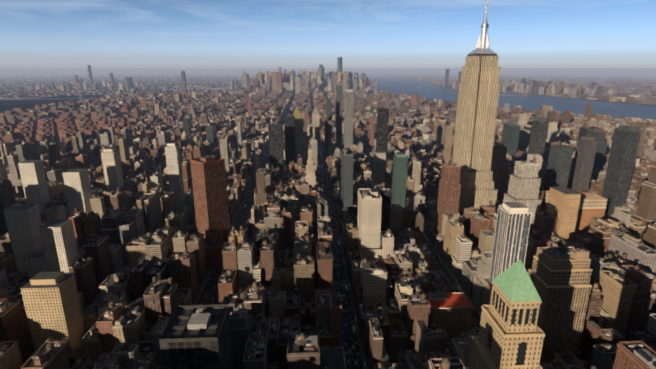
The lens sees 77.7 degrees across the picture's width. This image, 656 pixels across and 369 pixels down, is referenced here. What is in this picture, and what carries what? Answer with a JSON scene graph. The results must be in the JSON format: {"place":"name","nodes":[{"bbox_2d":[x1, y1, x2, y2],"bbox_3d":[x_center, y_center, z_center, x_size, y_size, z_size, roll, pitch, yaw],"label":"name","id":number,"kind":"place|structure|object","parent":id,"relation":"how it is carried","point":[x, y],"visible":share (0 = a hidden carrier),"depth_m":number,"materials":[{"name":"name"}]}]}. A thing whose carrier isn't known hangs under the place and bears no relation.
{"place":"outdoors","nodes":[
{"label":"outdoors","id":0,"kind":"place"},
{"bbox_2d":[0,70,400,111],"bbox_3d":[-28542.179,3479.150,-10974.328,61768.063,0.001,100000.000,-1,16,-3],"label":"brooklyn ground","id":1,"kind":"structure","parent":0,"point":[5,104],"depth_m":19232.90,"materials":[{"name":"grey"}]},
{"bbox_2d":[0,91,117,99],"bbox_3d":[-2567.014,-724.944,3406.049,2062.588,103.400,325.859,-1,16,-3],"label":"williamsburg bridge","id":2,"kind":"structure","parent":1,"relation":"on","point":[53,98],"depth_m":3463.89,"materials":[{"name":"metal"}]},
{"bbox_2d":[0,74,240,98],"bbox_3d":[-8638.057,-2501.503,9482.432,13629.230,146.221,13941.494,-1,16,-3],"label":"brooklyn buildings","id":3,"kind":"structure","parent":1,"relation":"on","point":[18,85],"depth_m":7126.29,"materials":[{"name":"concrete"}]},
{"bbox_2d":[137,84,215,92],"bbox_3d":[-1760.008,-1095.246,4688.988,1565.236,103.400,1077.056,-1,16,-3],"label":"manhattan bridge","id":4,"kind":"structure","parent":1,"relation":"on","point":[154,89],"depth_m":4847.44,"materials":[{"name":"metal"}]},
{"bbox_2d":[161,85,224,90],"bbox_3d":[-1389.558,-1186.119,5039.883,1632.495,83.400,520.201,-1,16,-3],"label":"brooklyn bridge","id":5,"kind":"structure","parent":1,"relation":"on","point":[192,88],"depth_m":5111.12,"materials":[{"name":"concrete"}]},
{"bbox_2d":[5,89,580,368],"bbox_3d":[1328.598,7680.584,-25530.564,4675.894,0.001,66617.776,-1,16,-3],"label":"streets","id":6,"kind":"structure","parent":0,"point":[351,337],"depth_m":617.41,"materials":[{"name":"grey asphalt"}]},
{"bbox_2d":[23,104,581,368],"bbox_3d":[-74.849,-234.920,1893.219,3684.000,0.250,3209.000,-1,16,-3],"label":"sidewalks","id":7,"kind":"structure","parent":6,"relation":"on","point":[98,300],"depth_m":596.78,"materials":[{"name":"concrete"}]},
{"bbox_2d":[34,109,343,156],"bbox_3d":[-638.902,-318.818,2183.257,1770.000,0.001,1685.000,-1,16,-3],"label":"trees","id":8,"kind":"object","parent":7,"relation":"on","point":[323,148],"depth_m":1796.81,"materials":[{"name":"green plant"}]},
{"bbox_2d":[0,116,142,143],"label":"apartment buildings","id":9,"kind":"structure","parent":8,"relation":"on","point":[67,130],"depth_m":1861.42,"materials":[{"name":"brick"}]},
{"bbox_2d":[32,107,579,360],"bbox_3d":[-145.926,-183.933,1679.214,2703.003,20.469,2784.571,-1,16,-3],"label":"trees","id":10,"kind":"object","parent":7,"relation":"on","point":[146,111],"visible":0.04,"depth_m":1734.84,"materials":[{"name":"plant"}]},
{"bbox_2d":[3,83,640,368],"bbox_3d":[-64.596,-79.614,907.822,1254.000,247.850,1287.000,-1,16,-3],"label":"high-rise buildings","id":11,"kind":"structure","parent":7,"relation":"on","point":[47,255],"depth_m":625.49,"materials":[{"name":"concrete"}]},
{"bbox_2d":[0,108,655,368],"bbox_3d":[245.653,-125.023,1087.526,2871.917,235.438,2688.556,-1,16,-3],"label":"city buildings","id":12,"kind":"structure","parent":7,"relation":"on","point":[279,295],"depth_m":582.42,"materials":[{"name":"concrete"}]},
{"bbox_2d":[0,71,655,128],"bbox_3d":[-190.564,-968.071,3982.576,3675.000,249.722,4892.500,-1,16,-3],"label":"distant buildings","id":13,"kind":"structure","parent":7,"relation":"on","point":[269,88],"depth_m":3011.03,"materials":[{"name":"concrete"}]},
{"bbox_2d":[428,0,500,228],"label":"skyscraper","id":14,"kind":"structure","parent":7,"relation":"on","point":[477,100],"depth_m":719.40,"materials":[{"name":"stone"}]},
{"bbox_2d":[464,259,544,368],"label":"green pyramid tower","id":15,"kind":"structure","parent":7,"relation":"on","point":[511,335],"depth_m":251.79,"materials":[{"name":"stone"}]},
{"bbox_2d":[481,202,531,310],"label":"white striped tower","id":16,"kind":"structure","parent":7,"relation":"on","point":[511,233],"depth_m":466.41,"materials":[{"name":"concrete"}]},
{"bbox_2d":[528,240,591,366],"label":"skyscraper","id":17,"kind":"structure","parent":7,"relation":"on","point":[560,275],"depth_m":392.66,"materials":[{"name":"stone"}]},
{"bbox_2d":[165,160,480,365],"bbox_3d":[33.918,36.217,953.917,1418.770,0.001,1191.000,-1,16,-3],"label":"road markings","id":18,"kind":"object","parent":6,"relation":"on","point":[338,285],"visible":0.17,"depth_m":575.42,"materials":[{"name":"paint"}]},
{"bbox_2d":[98,139,580,368],"bbox_3d":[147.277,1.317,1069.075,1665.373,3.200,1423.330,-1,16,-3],"label":"cars","id":19,"kind":"object","parent":6,"relation":"on","point":[458,288],"visible":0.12,"depth_m":606.60,"materials":[{"name":"metal"}]},
{"bbox_2d":[0,69,655,118],"bbox_3d":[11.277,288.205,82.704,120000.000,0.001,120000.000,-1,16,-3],"label":"water","id":20,"kind":"structure","parent":0,"point":[430,90],"depth_m":4295.64,"materials":[{"name":"blue liquid"}]},
{"bbox_2d":[0,68,655,68],"bbox_3d":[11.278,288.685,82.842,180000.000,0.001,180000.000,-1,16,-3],"label":"horizon haze","id":21,"kind":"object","parent":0,"point":[317,68],"depth_m":79596.12,"materials":[{"name":"grey"}]},
{"bbox_2d":[0,0,655,67],"label":"sky","id":22,"kind":"structure","parent":0,"point":[33,33],"materials":[{"name":"blue"}]},
{"bbox_2d":[251,70,655,105],"bbox_3d":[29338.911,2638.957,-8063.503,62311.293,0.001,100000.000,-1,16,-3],"label":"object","id":23,"kind":"structure","parent":0,"point":[454,72],"depth_m":22667.34,"materials":[{"name":"grey"}]},
{"bbox_2d":[74,57,603,93],"bbox_3d":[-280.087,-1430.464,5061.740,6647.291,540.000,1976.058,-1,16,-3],"label":"distant skyscrapers","id":24,"kind":"structure","parent":23,"relation":"on","point":[297,82],"depth_m":5109.50,"materials":[{"name":"concrete"}]},
{"bbox_2d":[353,74,655,104],"bbox_3d":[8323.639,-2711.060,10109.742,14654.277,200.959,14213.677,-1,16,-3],"label":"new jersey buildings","id":25,"kind":"structure","parent":0,"point":[634,88],"depth_m":6160.16,"materials":[{"name":"concrete"}]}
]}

